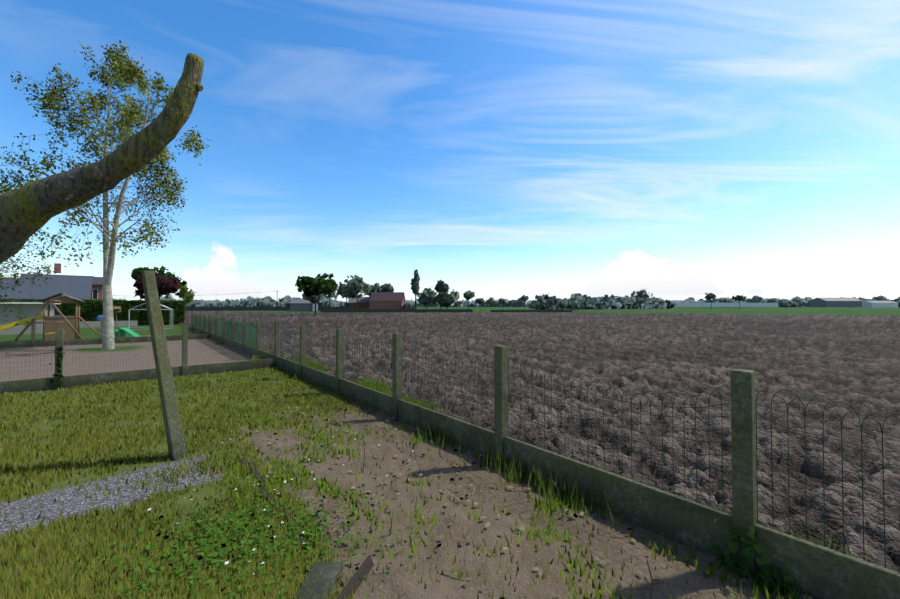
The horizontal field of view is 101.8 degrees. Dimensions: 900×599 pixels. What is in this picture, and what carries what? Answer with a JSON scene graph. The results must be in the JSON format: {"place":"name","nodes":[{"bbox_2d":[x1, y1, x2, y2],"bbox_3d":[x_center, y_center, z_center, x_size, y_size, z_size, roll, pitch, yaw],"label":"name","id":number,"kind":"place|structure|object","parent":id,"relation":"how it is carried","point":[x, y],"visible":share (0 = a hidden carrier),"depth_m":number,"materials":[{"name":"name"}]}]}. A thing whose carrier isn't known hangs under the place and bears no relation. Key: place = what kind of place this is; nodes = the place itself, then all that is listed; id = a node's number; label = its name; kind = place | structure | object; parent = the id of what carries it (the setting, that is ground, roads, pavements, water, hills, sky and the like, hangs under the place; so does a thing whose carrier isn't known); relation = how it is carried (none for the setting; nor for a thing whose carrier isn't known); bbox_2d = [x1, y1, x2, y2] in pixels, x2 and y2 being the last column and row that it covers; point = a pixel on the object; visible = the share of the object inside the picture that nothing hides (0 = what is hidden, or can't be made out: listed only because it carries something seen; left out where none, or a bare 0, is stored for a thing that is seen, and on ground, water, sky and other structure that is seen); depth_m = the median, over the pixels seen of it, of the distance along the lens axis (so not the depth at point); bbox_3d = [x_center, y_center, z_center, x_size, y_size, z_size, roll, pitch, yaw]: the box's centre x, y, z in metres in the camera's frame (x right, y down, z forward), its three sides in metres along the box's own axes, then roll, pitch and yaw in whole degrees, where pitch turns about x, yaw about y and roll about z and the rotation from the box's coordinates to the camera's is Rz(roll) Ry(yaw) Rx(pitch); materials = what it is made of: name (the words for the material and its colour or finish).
{"place":"outdoors","nodes":[
{"label":"outdoors","id":0,"kind":"place"},
{"bbox_2d":[0,323,267,391],"bbox_3d":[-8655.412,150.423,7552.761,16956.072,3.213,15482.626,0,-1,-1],"label":"paved yard","id":1,"kind":"structure","parent":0,"point":[18,358],"depth_m":12.69,"materials":[{"name":"grey concrete"}]},
{"bbox_2d":[0,263,174,341],"bbox_3d":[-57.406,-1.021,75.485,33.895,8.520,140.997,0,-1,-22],"label":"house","id":2,"kind":"structure","parent":1,"relation":"on","point":[59,289],"depth_m":26.26,"materials":[{"name":"brick"}]},
{"bbox_2d":[0,48,875,349],"bbox_3d":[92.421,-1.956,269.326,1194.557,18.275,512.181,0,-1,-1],"label":"trunks","id":3,"kind":"object","parent":1,"relation":"on","point":[108,300],"visible":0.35,"depth_m":14.80,"materials":[{"name":"plant"}]},
{"bbox_2d":[0,39,210,326],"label":"leaves","id":4,"kind":"object","parent":3,"relation":"attached to","point":[131,122],"visible":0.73,"depth_m":14.45,"materials":[{"name":"green plant"}]},
{"bbox_2d":[0,312,899,598],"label":"concrete fence","id":5,"kind":"object","parent":1,"relation":"on","point":[816,570],"visible":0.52,"depth_m":3.04,"materials":[{"name":"grey concrete"}]},
{"bbox_2d":[0,320,274,380],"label":"wire fence","id":6,"kind":"object","parent":5,"relation":"attached to","point":[220,333],"visible":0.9,"depth_m":8.46,"materials":[{"name":"grey metal"}]},
{"bbox_2d":[194,315,255,346],"bbox_3d":[-12.405,1.382,19.293,0.001,0.800,18.869,1,-1,-41],"label":"netting","id":7,"kind":"object","parent":5,"relation":"attached to","point":[251,333],"visible":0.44,"depth_m":14.93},
{"bbox_2d":[0,367,804,598],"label":"garden ground","id":8,"kind":"structure","parent":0,"point":[400,583],"depth_m":3.01,"materials":[{"name":"brown soil"}]},
{"bbox_2d":[0,53,203,263],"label":"limb","id":9,"kind":"object","parent":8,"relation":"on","point":[27,211],"visible":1,"depth_m":2.84,"materials":[{"name":"green plant"}]},
{"bbox_2d":[141,271,186,460],"bbox_3d":[-3.230,0.817,4.146,0.515,2.291,0.182,0,-1,-15],"label":"leaning post","id":10,"kind":"object","parent":8,"relation":"on","point":[172,424],"visible":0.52,"depth_m":4.11,"materials":[{"name":"concrete"}]},
{"bbox_2d":[236,455,373,598],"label":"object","id":11,"kind":"object","parent":8,"relation":"on","point":[328,574],"visible":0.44,"depth_m":2.25,"materials":[{"name":"concrete"}]},
{"bbox_2d":[23,345,820,598],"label":"weeds","id":12,"kind":"object","parent":8,"relation":"on","point":[729,561],"visible":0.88,"depth_m":2.53,"materials":[{"name":"green plant"}]},
{"bbox_2d":[0,326,869,598],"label":"grass","id":13,"kind":"structure","parent":8,"relation":"on","point":[64,575],"depth_m":3.31,"materials":[{"name":"green plant"}]},
{"bbox_2d":[362,440,652,598],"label":"stalks","id":14,"kind":"object","parent":8,"relation":"on","point":[651,589],"visible":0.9,"depth_m":2.16,"materials":[{"name":"green"}]},
{"bbox_2d":[535,478,562,522],"bbox_3d":[0.810,1.627,3.015,0.006,0.303,0.266,1,-1,-41],"label":"hoop","id":15,"kind":"object","parent":8,"relation":"on","point":[558,491],"visible":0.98,"depth_m":3.03,"materials":[{"name":"green metal"}]},
{"bbox_2d":[0,0,899,306],"label":"sky","id":16,"kind":"structure","parent":0,"point":[344,135],"materials":[{"name":"blue"}]},
{"bbox_2d":[163,63,837,297],"bbox_3d":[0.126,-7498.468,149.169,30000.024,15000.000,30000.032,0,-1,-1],"label":"cloud","id":17,"kind":"structure","parent":0,"point":[626,273],"depth_m":12835.79,"materials":[{"name":"white"}]},
{"bbox_2d":[180,306,899,572],"bbox_3d":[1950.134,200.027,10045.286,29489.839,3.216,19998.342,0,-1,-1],"label":"field ground","id":18,"kind":"structure","parent":0,"point":[850,356],"depth_m":7.24,"materials":[{"name":"brown soil"}]},
{"bbox_2d":[0,266,899,325],"bbox_3d":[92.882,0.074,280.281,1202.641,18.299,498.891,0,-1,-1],"label":"distant trees","id":19,"kind":"object","parent":18,"relation":"on","point":[91,309],"visible":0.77,"depth_m":103.75,"materials":[{"name":"green plant"}]},
{"bbox_2d":[184,292,897,312],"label":"buildings","id":20,"kind":"structure","parent":18,"relation":"on","point":[388,302],"depth_m":115.31,"materials":[{"name":"green"}]},
{"bbox_2d":[193,314,899,570],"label":"wire fence","id":21,"kind":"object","parent":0,"point":[684,428],"depth_m":2.84,"materials":[{"name":"metal"}]}
]}

